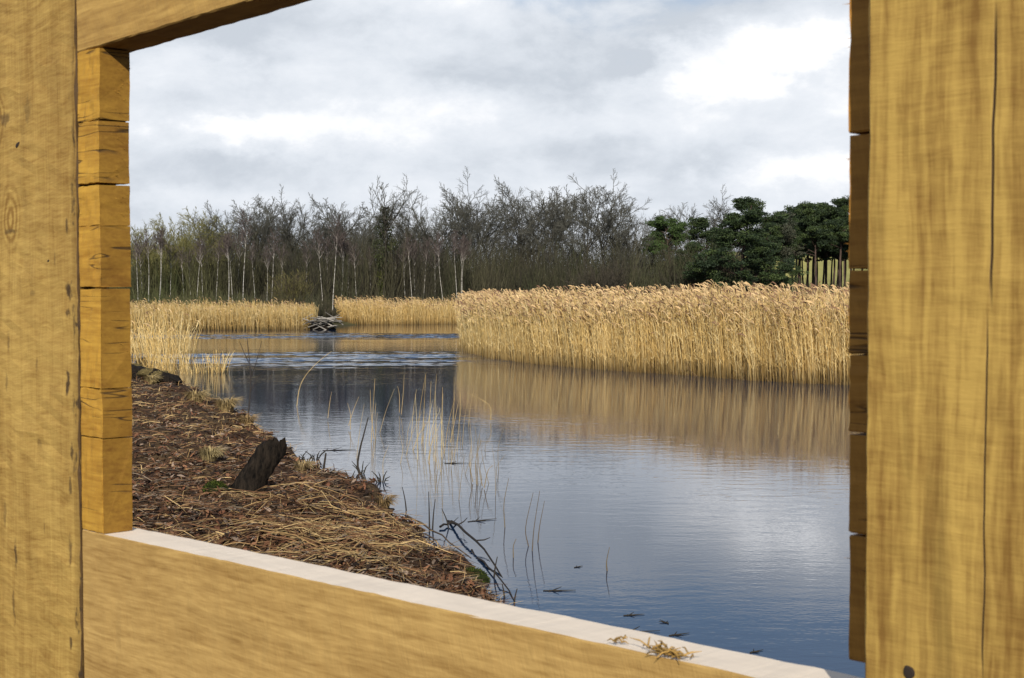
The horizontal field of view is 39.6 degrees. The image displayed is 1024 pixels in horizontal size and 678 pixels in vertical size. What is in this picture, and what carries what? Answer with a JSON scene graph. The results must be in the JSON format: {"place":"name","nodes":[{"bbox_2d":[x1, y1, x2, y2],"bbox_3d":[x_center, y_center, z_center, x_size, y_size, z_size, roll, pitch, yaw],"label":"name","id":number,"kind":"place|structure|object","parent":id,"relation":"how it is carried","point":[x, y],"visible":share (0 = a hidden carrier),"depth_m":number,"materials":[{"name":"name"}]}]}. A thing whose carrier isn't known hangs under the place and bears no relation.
{"place":"outdoors","nodes":[
{"label":"outdoors","id":0,"kind":"place"},
{"bbox_2d":[126,320,520,605],"bbox_3d":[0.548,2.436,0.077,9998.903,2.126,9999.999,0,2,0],"label":"ground","id":1,"kind":"structure","parent":0,"point":[195,421],"depth_m":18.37,"materials":[{"name":"brown plant"}]},
{"bbox_2d":[132,235,143,291],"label":"birch tree","id":2,"kind":"object","parent":1,"relation":"on","point":[135,249],"visible":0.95,"depth_m":127.05,"materials":[{"name":"white plant"}]},
{"bbox_2d":[139,231,157,297],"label":"birch tree","id":3,"kind":"object","parent":1,"relation":"on","point":[146,244],"visible":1,"depth_m":124.09,"materials":[{"name":"grey plant"}]},
{"bbox_2d":[139,375,163,384],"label":"grass tuft","id":4,"kind":"object","parent":1,"relation":"on","point":[153,380],"visible":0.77,"depth_m":35.61,"materials":[{"name":"plant"}]},
{"bbox_2d":[130,220,181,293],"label":"bare tree","id":5,"kind":"object","parent":1,"relation":"on","point":[145,254],"visible":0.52,"depth_m":134.13,"materials":[{"name":"brown plant"}]},
{"bbox_2d":[131,363,182,385],"bbox_3d":[-9.540,0.924,36.937,0.670,0.630,3.880,-1,2,-39],"label":"fallen log","id":6,"kind":"object","parent":1,"relation":"on","point":[138,369],"visible":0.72,"depth_m":36.23,"materials":[{"name":"brown wood"}]},
{"bbox_2d":[149,228,166,295],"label":"birch tree","id":7,"kind":"object","parent":1,"relation":"on","point":[161,241],"visible":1,"depth_m":124.98,"materials":[{"name":"white plant"}]},
{"bbox_2d":[137,213,205,283],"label":"bare tree","id":8,"kind":"object","parent":1,"relation":"on","point":[181,240],"visible":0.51,"depth_m":136.82,"materials":[{"name":"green plant"}]},
{"bbox_2d":[163,242,182,294],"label":"birch tree","id":9,"kind":"object","parent":1,"relation":"on","point":[167,251],"visible":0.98,"depth_m":128.59,"materials":[{"name":"grey plant"}]},
{"bbox_2d":[176,246,190,292],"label":"birch tree","id":10,"kind":"object","parent":1,"relation":"on","point":[181,259],"visible":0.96,"depth_m":129.70,"materials":[{"name":"brown plant"}]},
{"bbox_2d":[182,249,195,294],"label":"birch tree","id":11,"kind":"object","parent":1,"relation":"on","point":[189,261],"visible":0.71,"depth_m":131.73,"materials":[{"name":"brown plant"}]},
{"bbox_2d":[176,387,211,403],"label":"grass tuft","id":12,"kind":"object","parent":1,"relation":"on","point":[198,396],"visible":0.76,"depth_m":29.80,"materials":[{"name":"plant"}]},
{"bbox_2d":[190,235,211,291],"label":"birch tree","id":13,"kind":"object","parent":1,"relation":"on","point":[200,245],"visible":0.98,"depth_m":126.97,"materials":[{"name":"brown plant"}]},
{"bbox_2d":[193,241,211,291],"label":"birch tree","id":14,"kind":"object","parent":1,"relation":"on","point":[202,258],"visible":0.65,"depth_m":128.81,"materials":[{"name":"brown plant"}]},
{"bbox_2d":[176,207,238,282],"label":"bare tree","id":15,"kind":"object","parent":1,"relation":"on","point":[202,225],"visible":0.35,"depth_m":138.60,"materials":[{"name":"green plant"}]},
{"bbox_2d":[192,443,226,461],"bbox_3d":[-3.894,1.456,18.269,0.525,0.227,0.535,0,2,0],"label":"grass tuft","id":16,"kind":"object","parent":1,"relation":"on","point":[210,454],"visible":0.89,"depth_m":18.20,"materials":[{"name":"plant"}]},
{"bbox_2d":[212,238,223,294],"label":"birch tree","id":17,"kind":"object","parent":1,"relation":"on","point":[218,242],"visible":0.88,"depth_m":128.88,"materials":[{"name":"brown plant"}]},
{"bbox_2d":[188,201,263,282],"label":"bare tree","id":18,"kind":"object","parent":1,"relation":"on","point":[209,212],"visible":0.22,"depth_m":141.58,"materials":[{"name":"brown plant"}]},
{"bbox_2d":[206,394,245,411],"bbox_3d":[-5.519,1.234,27.394,0.789,0.334,0.782,0,2,0],"label":"grass tuft","id":19,"kind":"object","parent":1,"relation":"on","point":[228,404],"visible":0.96,"depth_m":27.28,"materials":[{"name":"plant"}]},
{"bbox_2d":[217,230,234,301],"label":"birch tree","id":20,"kind":"object","parent":1,"relation":"on","point":[227,243],"visible":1,"depth_m":124.92,"materials":[{"name":"grey plant"}]},
{"bbox_2d":[219,233,240,303],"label":"birch tree","id":21,"kind":"object","parent":1,"relation":"on","point":[232,255],"visible":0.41,"depth_m":127.00,"materials":[{"name":"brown plant"}]},
{"bbox_2d":[218,491,242,500],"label":"grass tuft","id":22,"kind":"object","parent":1,"relation":"on","point":[232,496],"visible":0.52,"depth_m":14.79,"materials":[{"name":"plant"}]},
{"bbox_2d":[195,194,286,300],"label":"bare tree","id":23,"kind":"object","parent":1,"relation":"on","point":[264,230],"visible":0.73,"depth_m":138.41,"materials":[{"name":"brown plant"}]},
{"bbox_2d":[232,229,250,294],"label":"birch tree","id":24,"kind":"object","parent":1,"relation":"on","point":[237,240],"visible":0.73,"depth_m":130.72,"materials":[{"name":"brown plant"}]},
{"bbox_2d":[201,437,286,497],"bbox_3d":[-2.946,1.456,15.612,0.944,0.775,0.456,0,2,0],"label":"tree stump","id":25,"kind":"object","parent":1,"relation":"on","point":[257,470],"visible":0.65,"depth_m":15.54,"materials":[{"name":"brown wood"}]},
{"bbox_2d":[234,207,255,292],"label":"birch tree","id":26,"kind":"object","parent":1,"relation":"on","point":[243,224],"visible":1,"depth_m":123.56,"materials":[{"name":"grey plant"}]},
{"bbox_2d":[232,412,261,425],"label":"grass tuft","id":27,"kind":"object","parent":1,"relation":"on","point":[246,419],"visible":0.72,"depth_m":25.56,"materials":[{"name":"plant"}]},
{"bbox_2d":[239,340,265,414],"bbox_3d":[-5.143,0.788,28.305,0.564,1.654,0.030,0,2,0],"label":"sapling","id":28,"kind":"object","parent":1,"relation":"on","point":[250,374],"visible":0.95,"depth_m":28.30,"materials":[{"name":"brown plant"}]},
{"bbox_2d":[247,241,259,293],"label":"birch tree","id":29,"kind":"object","parent":1,"relation":"on","point":[252,253],"visible":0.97,"depth_m":129.91,"materials":[{"name":"brown plant"}]},
{"bbox_2d":[229,197,286,270],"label":"bare tree","id":30,"kind":"object","parent":1,"relation":"on","point":[266,216],"visible":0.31,"depth_m":143.60,"materials":[{"name":"brown plant"}]},
{"bbox_2d":[260,245,274,288],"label":"birch tree","id":31,"kind":"object","parent":1,"relation":"on","point":[268,259],"visible":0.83,"depth_m":128.04,"materials":[{"name":"grey plant"}]},
{"bbox_2d":[263,226,282,302],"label":"birch tree","id":32,"kind":"object","parent":1,"relation":"on","point":[273,245],"visible":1,"depth_m":123.81,"materials":[{"name":"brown plant"}]},
{"bbox_2d":[276,242,290,286],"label":"birch tree","id":33,"kind":"object","parent":1,"relation":"on","point":[284,251],"visible":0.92,"depth_m":130.65,"materials":[{"name":"brown plant"}]},
{"bbox_2d":[236,184,340,276],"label":"bare tree","id":34,"kind":"object","parent":1,"relation":"on","point":[294,214],"visible":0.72,"depth_m":140.09,"materials":[{"name":"brown plant"}]},
{"bbox_2d":[264,270,319,303],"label":"shrub","id":35,"kind":"object","parent":1,"relation":"on","point":[293,290],"visible":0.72,"depth_m":121.41,"materials":[{"name":"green plant"}]},
{"bbox_2d":[288,457,316,472],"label":"grass tuft","id":36,"kind":"object","parent":1,"relation":"on","point":[304,466],"visible":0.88,"depth_m":19.10,"materials":[{"name":"plant"}]},
{"bbox_2d":[299,241,315,281],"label":"birch tree","id":37,"kind":"object","parent":1,"relation":"on","point":[306,254],"visible":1,"depth_m":129.65,"materials":[{"name":"brown plant"}]},
{"bbox_2d":[309,227,328,301],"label":"birch tree","id":38,"kind":"object","parent":1,"relation":"on","point":[317,241],"visible":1,"depth_m":128.59,"materials":[{"name":"brown plant"}]},
{"bbox_2d":[317,234,337,260],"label":"birch tree","id":39,"kind":"object","parent":1,"relation":"on","point":[326,249],"visible":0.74,"depth_m":130.66,"materials":[{"name":"brown plant"}]},
{"bbox_2d":[316,304,340,319],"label":"shrub","id":40,"kind":"object","parent":1,"relation":"on","point":[330,312],"visible":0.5,"depth_m":116.68,"materials":[{"name":"brown plant"}]},
{"bbox_2d":[298,203,359,269],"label":"bare tree","id":41,"kind":"object","parent":1,"relation":"on","point":[346,216],"visible":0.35,"depth_m":145.31,"materials":[{"name":"brown plant"}]},
{"bbox_2d":[325,214,343,309],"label":"birch tree","id":42,"kind":"object","parent":1,"relation":"on","point":[337,234],"visible":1,"depth_m":125.81,"materials":[{"name":"brown plant"}]},
{"bbox_2d":[333,231,347,295],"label":"birch tree","id":43,"kind":"object","parent":1,"relation":"on","point":[342,239],"visible":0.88,"depth_m":129.94,"materials":[{"name":"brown plant"}]},
{"bbox_2d":[318,485,369,503],"bbox_3d":[-1.900,1.761,16.117,0.708,0.172,0.045,1,2,27],"label":"twig","id":44,"kind":"object","parent":1,"relation":"on","point":[338,490],"visible":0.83,"depth_m":16.15,"materials":[{"name":"brown wood"}]},
{"bbox_2d":[344,240,356,294],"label":"birch tree","id":45,"kind":"object","parent":1,"relation":"on","point":[349,254],"visible":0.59,"depth_m":131.87,"materials":[{"name":"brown plant"}]},
{"bbox_2d":[307,192,394,272],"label":"bare tree","id":46,"kind":"object","parent":1,"relation":"on","point":[349,229],"visible":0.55,"depth_m":143.69,"materials":[{"name":"brown plant"}]},
{"bbox_2d":[346,242,362,300],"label":"birch tree","id":47,"kind":"object","parent":1,"relation":"on","point":[353,261],"visible":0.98,"depth_m":128.60,"materials":[{"name":"brown plant"}]},
{"bbox_2d":[357,417,368,481],"bbox_3d":[-1.882,1.487,18.145,0.200,0.985,0.038,0,2,0],"label":"twig","id":48,"kind":"object","parent":1,"relation":"on","point":[359,472],"visible":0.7,"depth_m":18.14,"materials":[{"name":"brown plant"}]},
{"bbox_2d":[347,206,396,273],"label":"bare tree","id":49,"kind":"object","parent":1,"relation":"on","point":[377,237],"visible":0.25,"depth_m":150.62,"materials":[{"name":"brown plant"}]},
{"bbox_2d":[373,493,400,509],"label":"grass tuft","id":50,"kind":"object","parent":1,"relation":"on","point":[386,504],"visible":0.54,"depth_m":16.51,"materials":[{"name":"plant"}]},
{"bbox_2d":[366,175,417,297],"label":"ivy tree","id":51,"kind":"object","parent":1,"relation":"on","point":[384,218],"visible":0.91,"depth_m":128.74,"materials":[{"name":"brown plant"}]},
{"bbox_2d":[402,232,415,295],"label":"birch tree","id":52,"kind":"object","parent":1,"relation":"on","point":[408,240],"visible":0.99,"depth_m":128.69,"materials":[{"name":"brown plant"}]},
{"bbox_2d":[405,238,420,287],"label":"birch tree","id":53,"kind":"object","parent":1,"relation":"on","point":[416,251],"visible":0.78,"depth_m":130.58,"materials":[{"name":"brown plant"}]},
{"bbox_2d":[131,203,702,289],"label":"woodland","id":54,"kind":"object","parent":1,"relation":"on","point":[636,237],"visible":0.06,"depth_m":161.80,"materials":[{"name":"brown plant"}]},
{"bbox_2d":[390,200,449,282],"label":"bare tree","id":55,"kind":"object","parent":1,"relation":"on","point":[398,236],"visible":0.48,"depth_m":141.76,"materials":[{"name":"brown plant"}]},
{"bbox_2d":[394,521,452,551],"bbox_3d":[-0.895,1.927,14.015,0.036,0.096,1.511,-1,2,-25],"label":"twig","id":56,"kind":"object","parent":1,"relation":"on","point":[419,533],"visible":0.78,"depth_m":14.10,"materials":[{"name":"brown wood"}]},
{"bbox_2d":[418,236,431,297],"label":"birch tree","id":57,"kind":"object","parent":1,"relation":"on","point":[426,256],"visible":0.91,"depth_m":129.79,"materials":[{"name":"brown plant"}]},
{"bbox_2d":[427,245,442,268],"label":"birch tree","id":58,"kind":"object","parent":1,"relation":"on","point":[435,257],"visible":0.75,"depth_m":130.96,"materials":[{"name":"brown plant"}]},
{"bbox_2d":[427,232,444,300],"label":"birch tree","id":59,"kind":"object","parent":1,"relation":"on","point":[439,245],"visible":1,"depth_m":126.89,"materials":[{"name":"brown plant"}]},
{"bbox_2d":[379,175,501,278],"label":"bare tree","id":60,"kind":"object","parent":1,"relation":"on","point":[415,215],"visible":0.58,"depth_m":142.74,"materials":[{"name":"brown plant"}]},
{"bbox_2d":[449,230,461,297],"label":"birch tree","id":61,"kind":"object","parent":1,"relation":"on","point":[454,245],"visible":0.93,"depth_m":127.92,"materials":[{"name":"brown plant"}]},
{"bbox_2d":[455,235,472,292],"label":"birch tree","id":62,"kind":"object","parent":1,"relation":"on","point":[464,247],"visible":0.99,"depth_m":126.49,"materials":[{"name":"brown plant"}]},
{"bbox_2d":[107,218,847,321],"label":"thicket","id":63,"kind":"object","parent":1,"relation":"on","point":[504,276],"visible":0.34,"depth_m":131.36,"materials":[{"name":"brown plant"}]},
{"bbox_2d":[466,566,490,583],"bbox_3d":[-0.369,2.220,12.868,0.398,0.340,0.325,0,2,0],"label":"moss mound","id":64,"kind":"object","parent":1,"relation":"on","point":[482,575],"visible":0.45,"depth_m":12.81,"materials":[{"name":"green plant"}]},
{"bbox_2d":[430,182,537,278],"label":"bare tree","id":65,"kind":"object","parent":1,"relation":"on","point":[458,228],"visible":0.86,"depth_m":139.14,"materials":[{"name":"brown plant"}]},
{"bbox_2d":[438,167,551,270],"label":"bare tree","id":66,"kind":"object","parent":1,"relation":"on","point":[482,232],"visible":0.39,"depth_m":143.36,"materials":[{"name":"brown plant"}]},
{"bbox_2d":[0,0,1023,677],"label":"timber screen","id":67,"kind":"object","parent":1,"relation":"on","point":[94,582],"visible":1,"depth_m":1.13,"materials":[{"name":"brown wood"}]},
{"bbox_2d":[607,635,628,643],"bbox_3d":[0.076,0.215,1.017,0.016,0.007,0.010,0,2,0],"label":"straw wisp","id":68,"kind":"object","parent":67,"relation":"on","point":[617,638],"visible":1,"depth_m":1.01,"materials":[{"name":"beige plant"}]},
{"bbox_2d":[629,636,701,662],"bbox_3d":[0.102,0.214,0.986,0.024,0.011,0.060,-1,2,-39],"label":"straw wisp","id":69,"kind":"object","parent":67,"relation":"on","point":[666,650],"visible":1,"depth_m":0.98,"materials":[{"name":"beige plant"}]},
{"bbox_2d":[485,175,597,274],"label":"bare tree","id":70,"kind":"object","parent":1,"relation":"on","point":[519,238],"visible":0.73,"depth_m":140.73,"materials":[{"name":"brown plant"}]},
{"bbox_2d":[522,186,588,268],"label":"bare tree","id":71,"kind":"object","parent":1,"relation":"on","point":[557,194],"visible":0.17,"depth_m":146.13,"materials":[{"name":"brown plant"}]},
{"bbox_2d":[514,174,653,283],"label":"bare tree","id":72,"kind":"object","parent":1,"relation":"on","point":[582,209],"visible":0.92,"depth_m":138.46,"materials":[{"name":"brown plant"}]},
{"bbox_2d":[533,169,651,270],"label":"bare tree","id":73,"kind":"object","parent":1,"relation":"on","point":[615,219],"visible":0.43,"depth_m":144.41,"materials":[{"name":"brown plant"}]},
{"bbox_2d":[562,256,636,299],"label":"shrub","id":74,"kind":"object","parent":1,"relation":"on","point":[612,283],"visible":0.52,"depth_m":127.35,"materials":[{"name":"brown plant"}]},
{"bbox_2d":[581,201,668,280],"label":"bare tree","id":75,"kind":"object","parent":1,"relation":"on","point":[618,236],"visible":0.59,"depth_m":139.63,"materials":[{"name":"brown plant"}]},
{"bbox_2d":[627,214,678,277],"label":"bare tree","id":76,"kind":"object","parent":1,"relation":"on","point":[649,233],"visible":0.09,"depth_m":146.15,"materials":[{"name":"brown plant"}]},
{"bbox_2d":[640,215,693,268],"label":"pine tree","id":77,"kind":"object","parent":1,"relation":"on","point":[662,226],"visible":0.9,"depth_m":141.51,"materials":[{"name":"green plant"}]},
{"bbox_2d":[639,183,737,256],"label":"bare tree","id":78,"kind":"object","parent":1,"relation":"on","point":[692,213],"visible":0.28,"depth_m":157.37,"materials":[{"name":"brown plant"}]},
{"bbox_2d":[655,259,726,296],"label":"shrub","id":79,"kind":"object","parent":1,"relation":"on","point":[688,282],"visible":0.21,"depth_m":129.91,"materials":[{"name":"brown plant"}]},
{"bbox_2d":[674,217,739,285],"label":"pine tree","id":80,"kind":"object","parent":1,"relation":"on","point":[699,224],"visible":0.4,"depth_m":135.43,"materials":[{"name":"green plant"}]},
{"bbox_2d":[703,196,763,259],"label":"bare tree","id":81,"kind":"object","parent":1,"relation":"on","point":[720,210],"visible":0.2,"depth_m":158.03,"materials":[{"name":"brown plant"}]},
{"bbox_2d":[681,196,809,291],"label":"pine tree","id":82,"kind":"object","parent":1,"relation":"on","point":[752,213],"visible":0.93,"depth_m":125.51,"materials":[{"name":"green plant"}]},
{"bbox_2d":[740,211,785,248],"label":"pine tree","id":83,"kind":"object","parent":1,"relation":"on","point":[768,221],"visible":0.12,"depth_m":156.16,"materials":[{"name":"green plant"}]},
{"bbox_2d":[746,222,800,296],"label":"pine tree","id":84,"kind":"object","parent":1,"relation":"on","point":[776,234],"visible":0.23,"depth_m":138.00,"materials":[{"name":"green plant"}]},
{"bbox_2d":[768,211,804,288],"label":"pine tree","id":85,"kind":"object","parent":1,"relation":"on","point":[787,230],"visible":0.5,"depth_m":138.78,"materials":[{"name":"green plant"}]},
{"bbox_2d":[783,201,814,289],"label":"pine tree","id":86,"kind":"object","parent":1,"relation":"on","point":[803,206],"visible":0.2,"depth_m":151.49,"materials":[{"name":"green plant"}]},
{"bbox_2d":[792,220,814,295],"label":"pine tree","id":87,"kind":"object","parent":1,"relation":"on","point":[799,234],"visible":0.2,"depth_m":148.40,"materials":[{"name":"green plant"}]},
{"bbox_2d":[793,244,820,286],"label":"pine tree","id":88,"kind":"object","parent":1,"relation":"on","point":[807,261],"visible":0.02,"depth_m":152.63,"materials":[{"name":"green plant"}]},
{"bbox_2d":[781,201,844,288],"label":"pine tree","id":89,"kind":"object","parent":1,"relation":"on","point":[813,219],"visible":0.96,"depth_m":138.95,"materials":[{"name":"green plant"}]},
{"bbox_2d":[816,252,833,286],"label":"pine tree","id":90,"kind":"object","parent":1,"relation":"on","point":[820,257],"visible":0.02,"depth_m":163.52,"materials":[{"name":"green plant"}]},
{"bbox_2d":[818,226,846,288],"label":"pine tree","id":91,"kind":"object","parent":1,"relation":"on","point":[822,252],"visible":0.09,"depth_m":154.83,"materials":[{"name":"green plant"}]},
{"bbox_2d":[816,195,849,294],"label":"pine tree","id":92,"kind":"object","parent":1,"relation":"on","point":[842,206],"visible":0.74,"depth_m":139.11,"materials":[{"name":"green plant"}]},
{"bbox_2d":[824,219,848,291],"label":"pine tree","id":93,"kind":"object","parent":1,"relation":"on","point":[836,250],"visible":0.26,"depth_m":149.91,"materials":[{"name":"green plant"}]},
{"bbox_2d":[119,0,858,268],"label":"sky","id":94,"kind":"structure","parent":0,"point":[684,100],"materials":[{"name":"white"}]},
{"bbox_2d":[132,324,864,677],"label":"water","id":95,"kind":"structure","parent":0,"point":[710,512],"depth_m":21.30,"materials":[{"name":"blue liquid"}]},
{"bbox_2d":[130,308,202,369],"bbox_3d":[-13.416,-0.047,52.019,4.230,2.348,9.022,0,2,-12],"label":"reed bed","id":96,"kind":"object","parent":95,"relation":"in","point":[156,344],"visible":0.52,"depth_m":50.10,"materials":[{"name":"plant"}]},
{"bbox_2d":[137,345,234,374],"bbox_3d":[-10.645,0.700,46.564,3.296,1.201,2.122,-1,2,-21],"label":"reed bed","id":97,"kind":"object","parent":95,"relation":"in","point":[212,367],"visible":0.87,"depth_m":46.35,"materials":[{"name":"plant"}]},
{"bbox_2d":[130,296,318,329],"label":"reed bed","id":98,"kind":"object","parent":95,"relation":"in","point":[282,317],"visible":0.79,"depth_m":102.87,"materials":[{"name":"plant"}]},
{"bbox_2d":[299,312,343,329],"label":"brushwood heap","id":99,"kind":"object","parent":95,"relation":"on","point":[323,324],"visible":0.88,"depth_m":103.09,"materials":[{"name":"grey wood"}]},
{"bbox_2d":[333,295,459,324],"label":"reed bed","id":100,"kind":"object","parent":95,"relation":"in","point":[382,312],"visible":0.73,"depth_m":120.76,"materials":[{"name":"plant"}]},
{"bbox_2d":[406,515,470,557],"bbox_3d":[-0.804,2.076,15.068,0.045,0.090,3.153,-1,2,-16],"label":"twig","id":101,"kind":"object","parent":95,"relation":"on","point":[426,526],"visible":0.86,"depth_m":15.01,"materials":[{"name":"brown wood"}]},
{"bbox_2d":[447,518,502,577],"bbox_3d":[-0.372,2.090,14.799,0.168,0.206,3.768,0,2,-12],"label":"branch","id":102,"kind":"object","parent":95,"relation":"on","point":[468,534],"visible":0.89,"depth_m":14.50,"materials":[{"name":"black plant"}]},
{"bbox_2d":[471,549,513,599],"bbox_3d":[-0.192,2.162,13.255,0.042,0.080,2.408,0,2,-11],"label":"twig","id":103,"kind":"object","parent":95,"relation":"on","point":[487,566],"visible":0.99,"depth_m":13.18,"materials":[{"name":"brown wood"}]},
{"bbox_2d":[452,279,860,385],"bbox_3d":[3.301,-0.689,56.758,9.367,3.270,43.849,-1,2,-25],"label":"reed bed","id":104,"kind":"object","parent":95,"relation":"in","point":[736,333],"visible":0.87,"depth_m":46.07,"materials":[{"name":"plant"}]},
{"bbox_2d":[664,252,867,287],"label":"hill","id":105,"kind":"structure","parent":0,"point":[820,270],"depth_m":351.22,"materials":[{"name":"green plant"}]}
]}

